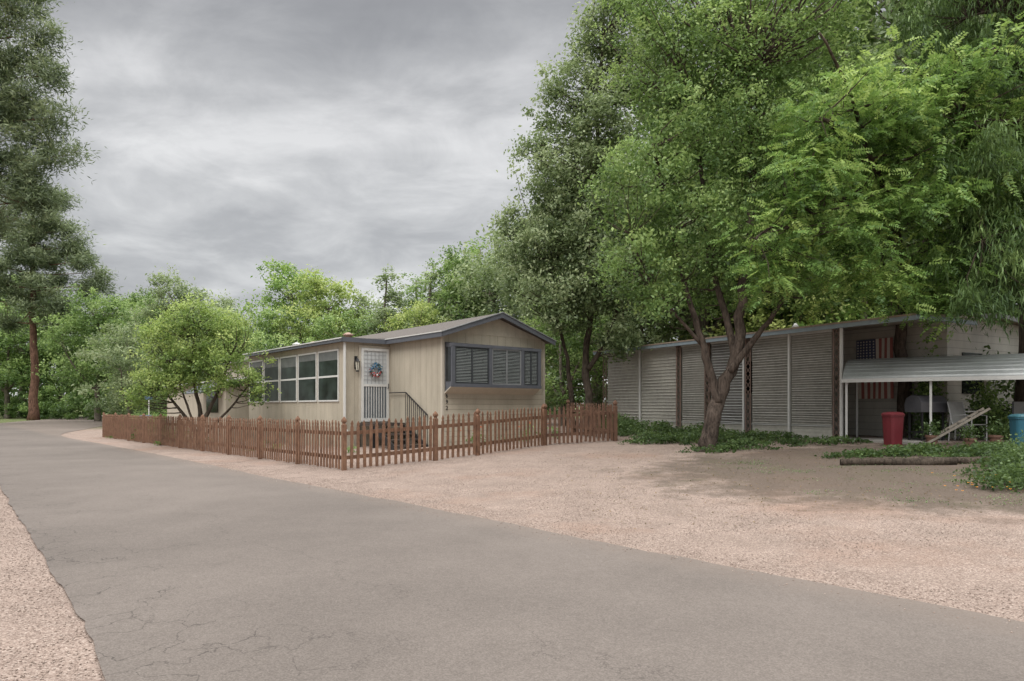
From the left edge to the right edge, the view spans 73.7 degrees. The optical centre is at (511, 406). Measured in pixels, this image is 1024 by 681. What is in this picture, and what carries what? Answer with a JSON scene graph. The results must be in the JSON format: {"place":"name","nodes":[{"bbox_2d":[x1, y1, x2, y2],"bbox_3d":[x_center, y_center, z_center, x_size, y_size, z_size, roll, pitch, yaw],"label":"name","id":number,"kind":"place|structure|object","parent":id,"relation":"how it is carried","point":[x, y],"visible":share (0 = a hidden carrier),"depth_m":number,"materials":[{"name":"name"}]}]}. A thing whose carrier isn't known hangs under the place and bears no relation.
{"place":"outdoors","nodes":[
{"label":"outdoors","id":0,"kind":"place"},
{"bbox_2d":[0,489,102,680],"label":"roadside gravel","id":1,"kind":"structure","parent":0,"point":[20,584],"depth_m":4.84,"materials":[{"name":"beige gravel"}]},
{"bbox_2d":[369,362,382,376],"bbox_3d":[-4.368,-1.182,21.856,0.531,0.511,0.214,0,0,-40],"label":"door wreath","id":2,"kind":"object","parent":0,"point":[378,366],"depth_m":21.87,"materials":[{"name":"multicoloured plant"}]},
{"bbox_2d":[0,0,993,405],"label":"sky","id":3,"kind":"structure","parent":0,"point":[353,139],"materials":[{"name":"grey"}]},
{"bbox_2d":[0,415,1023,680],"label":"road","id":4,"kind":"structure","parent":0,"point":[162,567],"depth_m":5.03,"materials":[{"name":"grey asphalt"}]},
{"bbox_2d":[120,447,1014,632],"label":"scattered stones","id":5,"kind":"object","parent":4,"relation":"on","point":[573,537],"visible":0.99,"depth_m":7.42,"materials":[{"name":"beige stone"}]},
{"bbox_2d":[0,407,1023,680],"bbox_3d":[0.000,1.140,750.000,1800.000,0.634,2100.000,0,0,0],"label":"ground","id":6,"kind":"structure","parent":0,"point":[718,483],"depth_m":8.94,"materials":[{"name":"beige gravel"}]},
{"bbox_2d":[0,306,61,418],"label":"background tree","id":7,"kind":"object","parent":6,"relation":"on","point":[4,384],"visible":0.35,"depth_m":83.91,"materials":[{"name":"green plant"}]},
{"bbox_2d":[0,266,84,417],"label":"background tree","id":8,"kind":"object","parent":6,"relation":"on","point":[5,308],"visible":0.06,"depth_m":90.72,"materials":[{"name":"green plant"}]},
{"bbox_2d":[0,304,97,417],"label":"background tree","id":9,"kind":"object","parent":6,"relation":"on","point":[10,377],"visible":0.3,"depth_m":82.75,"materials":[{"name":"green plant"}]},
{"bbox_2d":[0,0,104,251],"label":"pine tree","id":10,"kind":"object","parent":6,"relation":"on","point":[20,178],"visible":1,"depth_m":43.27,"materials":[{"name":"green plant"}]},
{"bbox_2d":[0,179,125,419],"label":"pine tree","id":11,"kind":"object","parent":6,"relation":"on","point":[30,253],"visible":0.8,"depth_m":73.26,"materials":[{"name":"green plant"}]},
{"bbox_2d":[0,375,160,419],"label":"undergrowth","id":12,"kind":"object","parent":6,"relation":"on","point":[58,410],"visible":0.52,"depth_m":79.25,"materials":[{"name":"green plant"}]},
{"bbox_2d":[56,294,110,402],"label":"background tree","id":13,"kind":"object","parent":6,"relation":"on","point":[87,340],"visible":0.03,"depth_m":90.91,"materials":[{"name":"green plant"}]},
{"bbox_2d":[31,281,143,420],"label":"background tree","id":14,"kind":"object","parent":6,"relation":"on","point":[79,324],"visible":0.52,"depth_m":64.53,"materials":[{"name":"green plant"}]},
{"bbox_2d":[99,291,146,383],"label":"background tree","id":15,"kind":"object","parent":6,"relation":"on","point":[130,306],"depth_m":85.58,"materials":[{"name":"green plant"}]},
{"bbox_2d":[75,287,171,384],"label":"background tree","id":16,"kind":"object","parent":6,"relation":"on","point":[149,294],"visible":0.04,"depth_m":90.47,"materials":[{"name":"green plant"}]},
{"bbox_2d":[70,305,184,414],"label":"background tree","id":17,"kind":"object","parent":6,"relation":"on","point":[101,330],"visible":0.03,"depth_m":64.66,"materials":[{"name":"green plant"}]},
{"bbox_2d":[85,317,171,415],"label":"background tree","id":18,"kind":"object","parent":6,"relation":"on","point":[122,381],"visible":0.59,"depth_m":48.48,"materials":[{"name":"green plant"}]},
{"bbox_2d":[74,299,186,413],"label":"background tree","id":19,"kind":"object","parent":6,"relation":"on","point":[110,376],"visible":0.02,"depth_m":61.30,"materials":[{"name":"green plant"}]},
{"bbox_2d":[113,290,159,323],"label":"background tree","id":20,"kind":"object","parent":6,"relation":"on","point":[134,299],"visible":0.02,"depth_m":78.42,"materials":[{"name":"green plant"}]},
{"bbox_2d":[107,263,233,381],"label":"background tree","id":21,"kind":"object","parent":6,"relation":"on","point":[182,287],"visible":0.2,"depth_m":59.39,"materials":[{"name":"green plant"}]},
{"bbox_2d":[105,289,280,447],"bbox_3d":[-11.225,-1.358,24.313,6.163,5.838,3.470,0,0,0],"label":"yard tree","id":22,"kind":"object","parent":6,"relation":"on","point":[188,355],"visible":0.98,"depth_m":23.90,"materials":[{"name":"green plant"}]},
{"bbox_2d":[167,377,248,440],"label":"shed","id":23,"kind":"structure","parent":6,"relation":"on","point":[221,406],"depth_m":28.99,"materials":[{"name":"beige metal"}]},
{"bbox_2d":[206,392,217,412],"bbox_3d":[-13.003,-0.200,29.607,0.029,0.900,1.600,0,0,-40],"label":"window","id":24,"kind":"structure","parent":23,"relation":"in","point":[215,407],"depth_m":29.52,"materials":[{"name":"grey glass"}]},
{"bbox_2d":[187,289,247,350],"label":"background tree","id":25,"kind":"object","parent":6,"relation":"on","point":[229,302],"visible":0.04,"depth_m":62.22,"materials":[{"name":"green plant"}]},
{"bbox_2d":[179,302,255,383],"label":"background tree","id":26,"kind":"object","parent":6,"relation":"on","point":[207,333],"visible":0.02,"depth_m":56.44,"materials":[{"name":"green plant"}]},
{"bbox_2d":[196,308,259,377],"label":"background tree","id":27,"kind":"object","parent":6,"relation":"on","point":[225,316],"visible":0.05,"depth_m":52.94,"materials":[{"name":"green plant"}]},
{"bbox_2d":[213,303,319,376],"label":"background tree","id":28,"kind":"object","parent":6,"relation":"on","point":[259,343],"visible":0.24,"depth_m":48.56,"materials":[{"name":"green plant"}]},
{"bbox_2d":[231,256,352,349],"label":"background tree","id":29,"kind":"object","parent":6,"relation":"on","point":[286,268],"visible":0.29,"depth_m":57.33,"materials":[{"name":"green plant"}]},
{"bbox_2d":[64,309,579,417],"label":"woodland","id":30,"kind":"object","parent":6,"relation":"on","point":[98,404],"visible":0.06,"depth_m":54.99,"materials":[{"name":"green plant"}]},
{"bbox_2d":[263,264,383,347],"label":"background tree","id":31,"kind":"object","parent":6,"relation":"on","point":[318,291],"visible":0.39,"depth_m":50.62,"materials":[{"name":"green plant"}]},
{"bbox_2d":[102,403,545,470],"bbox_3d":[-10.946,0.727,23.461,24.414,1.646,6.167,0,0,33],"label":"picket fence","id":32,"kind":"object","parent":6,"relation":"on","point":[152,429],"visible":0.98,"depth_m":17.74,"materials":[{"name":"brown wood"}]},
{"bbox_2d":[272,305,377,346],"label":"background tree","id":33,"kind":"object","parent":6,"relation":"on","point":[353,324],"visible":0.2,"depth_m":45.54,"materials":[{"name":"green plant"}]},
{"bbox_2d":[105,405,557,452],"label":"yard plants","id":34,"kind":"object","parent":6,"relation":"on","point":[157,442],"visible":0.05,"depth_m":25.51,"materials":[{"name":"green plant"}]},
{"bbox_2d":[0,315,676,416],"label":"woodland","id":35,"kind":"object","parent":6,"relation":"on","point":[12,390],"visible":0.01,"depth_m":96.09,"materials":[{"name":"green plant"}]},
{"bbox_2d":[334,288,399,336],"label":"background tree","id":36,"kind":"object","parent":6,"relation":"on","point":[364,301],"visible":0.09,"depth_m":53.43,"materials":[{"name":"green plant"}]},
{"bbox_2d":[356,264,415,335],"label":"background tree","id":37,"kind":"object","parent":6,"relation":"on","point":[391,297],"visible":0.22,"depth_m":49.53,"materials":[{"name":"green plant"}]},
{"bbox_2d":[224,312,556,447],"bbox_3d":[-7.459,-0.740,28.391,6.120,4.380,20.590,0,0,-40],"label":"mobile home","id":38,"kind":"object","parent":6,"relation":"on","point":[492,363],"visible":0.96,"depth_m":21.62,"materials":[{"name":"beige"}]},
{"bbox_2d":[249,360,263,402],"bbox_3d":[-10.234,-1.005,27.317,0.035,1.670,1.530,0,0,-40],"label":"window","id":39,"kind":"structure","parent":38,"relation":"in","point":[255,364],"depth_m":27.12,"materials":[{"name":"grey glass"}]},
{"bbox_2d":[264,357,279,401],"bbox_3d":[-9.174,-1.005,26.053,0.035,1.670,1.530,0,0,-40],"label":"window","id":40,"kind":"structure","parent":38,"relation":"in","point":[273,371],"depth_m":25.93,"materials":[{"name":"grey glass"}]},
{"bbox_2d":[280,355,296,401],"bbox_3d":[-8.113,-1.005,24.789,0.035,1.670,1.530,0,0,-40],"label":"window","id":41,"kind":"structure","parent":38,"relation":"in","point":[288,364],"depth_m":24.77,"materials":[{"name":"grey glass"}]},
{"bbox_2d":[298,352,316,401],"bbox_3d":[-7.053,-1.005,23.525,0.035,1.670,1.530,0,0,-40],"label":"window","id":42,"kind":"structure","parent":38,"relation":"in","point":[307,363],"depth_m":23.49,"materials":[{"name":"glass"}]},
{"bbox_2d":[318,349,338,401],"bbox_3d":[-5.992,-1.005,22.261,0.035,1.670,1.530,0,0,-40],"label":"window","id":43,"kind":"structure","parent":38,"relation":"in","point":[328,361],"depth_m":22.23,"materials":[{"name":"glass"}]},
{"bbox_2d":[354,356,359,371],"bbox_3d":[-4.865,-1.350,21.457,0.200,0.500,0.206,0,0,-40],"label":"wall lantern","id":44,"kind":"object","parent":38,"relation":"attached to","point":[356,363],"depth_m":21.41,"materials":[{"name":"black metal"}]},
{"bbox_2d":[359,345,389,422],"bbox_3d":[-4.384,-0.700,21.907,1.119,2.500,0.133,0,0,-40],"label":"door","id":45,"kind":"structure","parent":38,"relation":"in","point":[374,395],"depth_m":21.91,"materials":[{"name":"white paint"}]},
{"bbox_2d":[444,342,541,394],"bbox_3d":[-0.516,-1.145,21.019,3.540,1.530,0.369,0,0,-40],"label":"bay window","id":46,"kind":"structure","parent":38,"relation":"in","point":[469,368],"depth_m":20.73,"materials":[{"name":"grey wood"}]},
{"bbox_2d":[359,392,427,449],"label":"entry steps","id":47,"kind":"structure","parent":6,"relation":"on","point":[392,424],"depth_m":20.88,"materials":[{"name":"brown wood"}]},
{"bbox_2d":[378,299,449,331],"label":"background tree","id":48,"kind":"object","parent":6,"relation":"on","point":[423,319],"visible":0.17,"depth_m":43.34,"materials":[{"name":"green plant"}]},
{"bbox_2d":[391,272,438,324],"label":"background tree","id":49,"kind":"object","parent":6,"relation":"on","point":[414,289],"visible":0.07,"depth_m":51.60,"materials":[{"name":"green plant"}]},
{"bbox_2d":[396,264,456,328],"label":"background tree","id":50,"kind":"object","parent":6,"relation":"on","point":[430,292],"visible":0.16,"depth_m":46.88,"materials":[{"name":"green plant"}]},
{"bbox_2d":[403,240,499,328],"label":"background tree","id":51,"kind":"object","parent":6,"relation":"on","point":[451,264],"visible":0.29,"depth_m":46.24,"materials":[{"name":"green plant"}]},
{"bbox_2d":[459,236,503,317],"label":"background tree","id":52,"kind":"object","parent":6,"relation":"on","point":[482,247],"visible":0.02,"depth_m":48.67,"materials":[{"name":"green plant"}]},
{"bbox_2d":[407,250,569,376],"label":"background tree","id":53,"kind":"object","parent":6,"relation":"on","point":[447,313],"visible":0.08,"depth_m":45.32,"materials":[{"name":"green plant"}]},
{"bbox_2d":[431,196,591,370],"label":"background tree","id":54,"kind":"object","parent":6,"relation":"on","point":[490,305],"visible":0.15,"depth_m":42.84,"materials":[{"name":"green plant"}]},
{"bbox_2d":[521,274,627,425],"bbox_3d":[2.374,-2.373,29.933,5.067,6.872,8.600,0,0,-29],"label":"background tree","id":55,"kind":"object","parent":6,"relation":"on","point":[575,347],"visible":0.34,"depth_m":29.16,"materials":[{"name":"green plant"}]},
{"bbox_2d":[472,151,688,422],"bbox_3d":[4.858,-6.170,35.763,11.828,14.751,12.016,0,0,23],"label":"background tree","id":56,"kind":"object","parent":6,"relation":"on","point":[496,275],"depth_m":34.95,"materials":[{"name":"green plant"}]},
{"bbox_2d":[545,400,617,444],"bbox_3d":[1.991,0.501,19.747,2.238,1.394,0.104,0,0,-14],"label":"picket fence","id":57,"kind":"object","parent":6,"relation":"on","point":[613,431],"visible":0.98,"depth_m":19.73,"materials":[{"name":"brown wood"}]},
{"bbox_2d":[566,399,614,438],"bbox_3d":[2.468,0.421,21.651,0.104,1.360,3.398,0,0,-20],"label":"picket fence","id":58,"kind":"object","parent":6,"relation":"on","point":[574,410],"visible":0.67,"depth_m":21.88,"materials":[{"name":"brown wood"}]},
{"bbox_2d":[483,0,726,431],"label":"olive tree","id":59,"kind":"object","parent":6,"relation":"on","point":[570,295],"visible":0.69,"depth_m":23.53,"materials":[{"name":"green plant"}]},
{"bbox_2d":[591,238,681,401],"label":"background tree","id":60,"kind":"object","parent":6,"relation":"on","point":[652,328],"visible":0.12,"depth_m":28.08,"materials":[{"name":"green plant"}]},
{"bbox_2d":[586,133,814,343],"bbox_3d":[8.922,-6.312,34.836,11.740,15.081,14.412,0,0,3],"label":"background tree","id":61,"kind":"object","parent":6,"relation":"on","point":[686,331],"visible":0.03,"depth_m":32.60,"materials":[{"name":"green plant"}]},
{"bbox_2d":[567,37,847,337],"bbox_3d":[8.534,-7.544,30.438,13.518,17.681,11.011,0,0,15],"label":"background tree","id":62,"kind":"object","parent":6,"relation":"on","point":[704,322],"visible":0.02,"depth_m":30.29,"materials":[{"name":"green plant"}]},
{"bbox_2d":[570,0,903,451],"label":"shade tree","id":63,"kind":"object","parent":6,"relation":"on","point":[729,47],"visible":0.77,"depth_m":16.55,"materials":[{"name":"green plant"}]},
{"bbox_2d":[601,413,873,452],"bbox_3d":[4.514,0.643,19.977,4.899,0.939,9.944,0,0,-30],"label":"ground cover","id":64,"kind":"object","parent":6,"relation":"on","point":[687,435],"visible":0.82,"depth_m":18.28,"materials":[{"name":"green plant"}]},
{"bbox_2d":[677,257,861,339],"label":"background tree","id":65,"kind":"object","parent":6,"relation":"on","point":[773,325],"visible":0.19,"depth_m":26.39,"materials":[{"name":"green plant"}]},
{"bbox_2d":[545,305,997,420],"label":"undergrowth","id":66,"kind":"object","parent":6,"relation":"on","point":[599,397],"visible":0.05,"depth_m":30.96,"materials":[{"name":"green plant"}]},
{"bbox_2d":[628,0,919,325],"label":"background tree","id":67,"kind":"object","parent":6,"relation":"on","point":[827,318],"visible":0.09,"depth_m":28.35,"materials":[{"name":"green plant"}]},
{"bbox_2d":[560,443,1023,528],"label":"leaf litter","id":68,"kind":"object","parent":6,"relation":"on","point":[777,489],"visible":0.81,"depth_m":10.78,"materials":[{"name":"brown plant"}]},
{"bbox_2d":[593,313,1018,444],"bbox_3d":[8.944,-0.825,23.788,7.330,3.950,14.250,0,0,-30],"label":"mobile home","id":69,"kind":"object","parent":6,"relation":"on","point":[786,380],"visible":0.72,"depth_m":19.64,"materials":[{"name":"grey metal"}]},
{"bbox_2d":[746,361,752,393],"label":"window","id":70,"kind":"structure","parent":69,"relation":"in","point":[748,365],"depth_m":23.37,"materials":[{"name":"black glass"}]},
{"bbox_2d":[856,337,893,398],"bbox_3d":[10.304,-1.080,19.429,0.049,1.700,1.100,0,0,-30],"label":"flag","id":71,"kind":"object","parent":69,"relation":"attached to","point":[874,348],"visible":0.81,"depth_m":19.40,"materials":[{"name":"multicoloured fabric"}]},
{"bbox_2d":[904,395,947,440],"bbox_3d":[10.249,0.271,16.905,0.760,1.128,0.550,0,0,-11],"label":"barbecue grill","id":72,"kind":"object","parent":69,"relation":"on","point":[916,403],"visible":0.74,"depth_m":16.71,"materials":[{"name":"black metal"}]},
{"bbox_2d":[939,411,975,439],"bbox_3d":[11.200,0.468,17.200,1.000,0.735,1.000,0,0,-11],"label":"patio table","id":73,"kind":"object","parent":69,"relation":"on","point":[957,428],"visible":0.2,"depth_m":17.03,"materials":[{"name":"white paint"}]},
{"bbox_2d":[962,352,981,393],"bbox_3d":[12.412,-0.900,18.411,1.000,1.100,0.029,0,0,-30],"label":"window","id":74,"kind":"structure","parent":69,"relation":"in","point":[965,387],"depth_m":18.31,"materials":[{"name":"black glass"}]},
{"bbox_2d":[752,162,941,326],"bbox_3d":[14.314,-4.397,27.601,9.567,11.070,7.355,0,0,-25],"label":"background tree","id":75,"kind":"object","parent":6,"relation":"on","point":[847,316],"visible":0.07,"depth_m":26.50,"materials":[{"name":"green plant"}]},
{"bbox_2d":[706,11,1023,437],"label":"tree of heaven","id":76,"kind":"object","parent":6,"relation":"on","point":[880,130],"visible":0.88,"depth_m":15.03,"materials":[{"name":"green plant"}]},
{"bbox_2d":[719,0,1020,309],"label":"background tree","id":77,"kind":"object","parent":6,"relation":"on","point":[878,29],"visible":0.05,"depth_m":27.37,"materials":[{"name":"green plant"}]},
{"bbox_2d":[718,456,1023,504],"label":"weeds","id":78,"kind":"object","parent":6,"relation":"on","point":[877,489],"visible":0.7,"depth_m":10.77,"materials":[{"name":"green plant"}]},
{"bbox_2d":[881,412,904,444],"bbox_3d":[8.896,0.517,15.962,0.418,0.800,0.422,0,0,-17],"label":"trash bin","id":79,"kind":"object","parent":6,"relation":"on","point":[892,422],"visible":0.86,"depth_m":15.81,"materials":[{"name":"red plastic"}]},
{"bbox_2d":[840,457,957,465],"bbox_3d":[7.206,1.022,12.777,1.963,0.208,0.198,0,0,14],"label":"log","id":80,"kind":"object","parent":6,"relation":"on","point":[909,461],"visible":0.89,"depth_m":12.71,"materials":[{"name":"brown wood"}]},
{"bbox_2d":[814,439,1018,458],"bbox_3d":[8.518,0.865,13.936,4.201,0.432,2.025,0,0,29],"label":"ground cover","id":81,"kind":"object","parent":6,"relation":"on","point":[976,448],"visible":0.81,"depth_m":13.93,"materials":[{"name":"green plant"}]},
{"bbox_2d":[827,152,1016,322],"bbox_3d":[20.783,-7.466,36.350,15.428,17.483,15.187,0,0,19],"label":"background tree","id":82,"kind":"object","parent":6,"relation":"on","point":[913,197],"visible":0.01,"depth_m":31.33,"materials":[{"name":"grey plant"}]},
{"bbox_2d":[916,417,946,444],"bbox_3d":[9.579,0.567,15.582,0.630,0.672,0.550,0,0,29],"label":"flower pot","id":83,"kind":"object","parent":6,"relation":"on","point":[929,437],"visible":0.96,"depth_m":15.55,"materials":[{"name":"ceramic"}]},
{"bbox_2d":[841,353,1023,438],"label":"metal shelter","id":84,"kind":"object","parent":6,"relation":"on","point":[976,367],"visible":0.84,"depth_m":16.42,"materials":[{"name":"white paint"}]},
{"bbox_2d":[867,0,1023,438],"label":"tree","id":85,"kind":"object","parent":6,"relation":"on","point":[1008,264],"visible":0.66,"depth_m":15.35,"materials":[{"name":"green plant"}]},
{"bbox_2d":[872,0,1020,311],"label":"background tree","id":86,"kind":"object","parent":6,"relation":"on","point":[1006,30],"visible":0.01,"depth_m":22.96,"materials":[{"name":"green plant"}]},
{"bbox_2d":[892,233,1018,316],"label":"background tree","id":87,"kind":"object","parent":6,"relation":"on","point":[979,291],"depth_m":25.94,"materials":[{"name":"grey plant"}]},
{"bbox_2d":[918,456,993,463],"bbox_3d":[8.447,0.976,12.591,1.638,0.196,0.203,0,0,21],"label":"log","id":88,"kind":"object","parent":6,"relation":"on","point":[964,460],"visible":0.27,"depth_m":12.55,"materials":[{"name":"brown wood"}]},
{"bbox_2d":[922,407,990,442],"bbox_3d":[10.078,0.435,15.519,1.277,0.842,0.365,0,0,15],"label":"ladder","id":89,"kind":"object","parent":6,"relation":"on","point":[970,417],"visible":0.88,"depth_m":15.44,"materials":[{"name":"silver wood"}]},
{"bbox_2d":[905,324,1011,439],"bbox_3d":[11.485,-0.758,17.517,2.600,3.249,1.334,0,0,16],"label":"climbing vine","id":90,"kind":"object","parent":6,"relation":"on","point":[923,386],"visible":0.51,"depth_m":17.30,"materials":[{"name":"green plant"}]},
{"bbox_2d":[909,92,1018,316],"bbox_3d":[20.847,-6.066,24.513,12.246,14.561,9.975,0,0,36],"label":"background tree","id":91,"kind":"object","parent":6,"relation":"on","point":[981,275],"visible":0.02,"depth_m":26.35,"materials":[{"name":"green plant"}]},
{"bbox_2d":[947,402,986,440],"bbox_3d":[10.883,0.355,16.340,0.568,0.954,0.612,0,0,-23],"label":"patio chair","id":92,"kind":"object","parent":6,"relation":"on","point":[957,413],"visible":0.62,"depth_m":16.51,"materials":[{"name":"white plastic"}]},
{"bbox_2d":[957,424,985,445],"bbox_3d":[10.024,0.643,14.935,0.568,0.535,0.548,0,0,0],"label":"flower pot","id":93,"kind":"object","parent":6,"relation":"on","point":[967,439],"visible":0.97,"depth_m":14.85,"materials":[{"name":"ceramic"}]},
{"bbox_2d":[952,430,1023,493],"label":"shrub","id":94,"kind":"object","parent":6,"relation":"on","point":[1007,467],"visible":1,"depth_m":10.30,"materials":[{"name":"green plant"}]},
{"bbox_2d":[975,345,1014,428],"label":"undergrowth","id":95,"kind":"object","parent":6,"relation":"on","point":[1005,388],"visible":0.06,"depth_m":18.67,"materials":[{"name":"green plant"}]},
{"bbox_2d":[981,416,1009,443],"bbox_3d":[10.731,0.540,15.081,0.523,0.677,0.546,0,0,0],"label":"flower pot","id":96,"kind":"object","parent":6,"relation":"on","point":[996,430],"visible":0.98,"depth_m":15.05,"materials":[{"name":"ceramic"}]},
{"bbox_2d":[1007,414,1023,443],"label":"trash bin","id":97,"kind":"object","parent":6,"relation":"on","point":[1016,422],"visible":0.81,"depth_m":13.90,"materials":[{"name":"teal plastic"}]},
{"bbox_2d":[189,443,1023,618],"bbox_3d":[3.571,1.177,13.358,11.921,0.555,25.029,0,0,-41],"label":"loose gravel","id":98,"kind":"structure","parent":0,"point":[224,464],"depth_m":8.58,"materials":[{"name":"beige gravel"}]},
{"bbox_2d":[1012,402,1023,413],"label":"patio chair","id":99,"kind":"object","parent":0,"point":[1018,407],"visible":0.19,"depth_m":16.13,"materials":[{"name":"grey plastic"}]}
]}

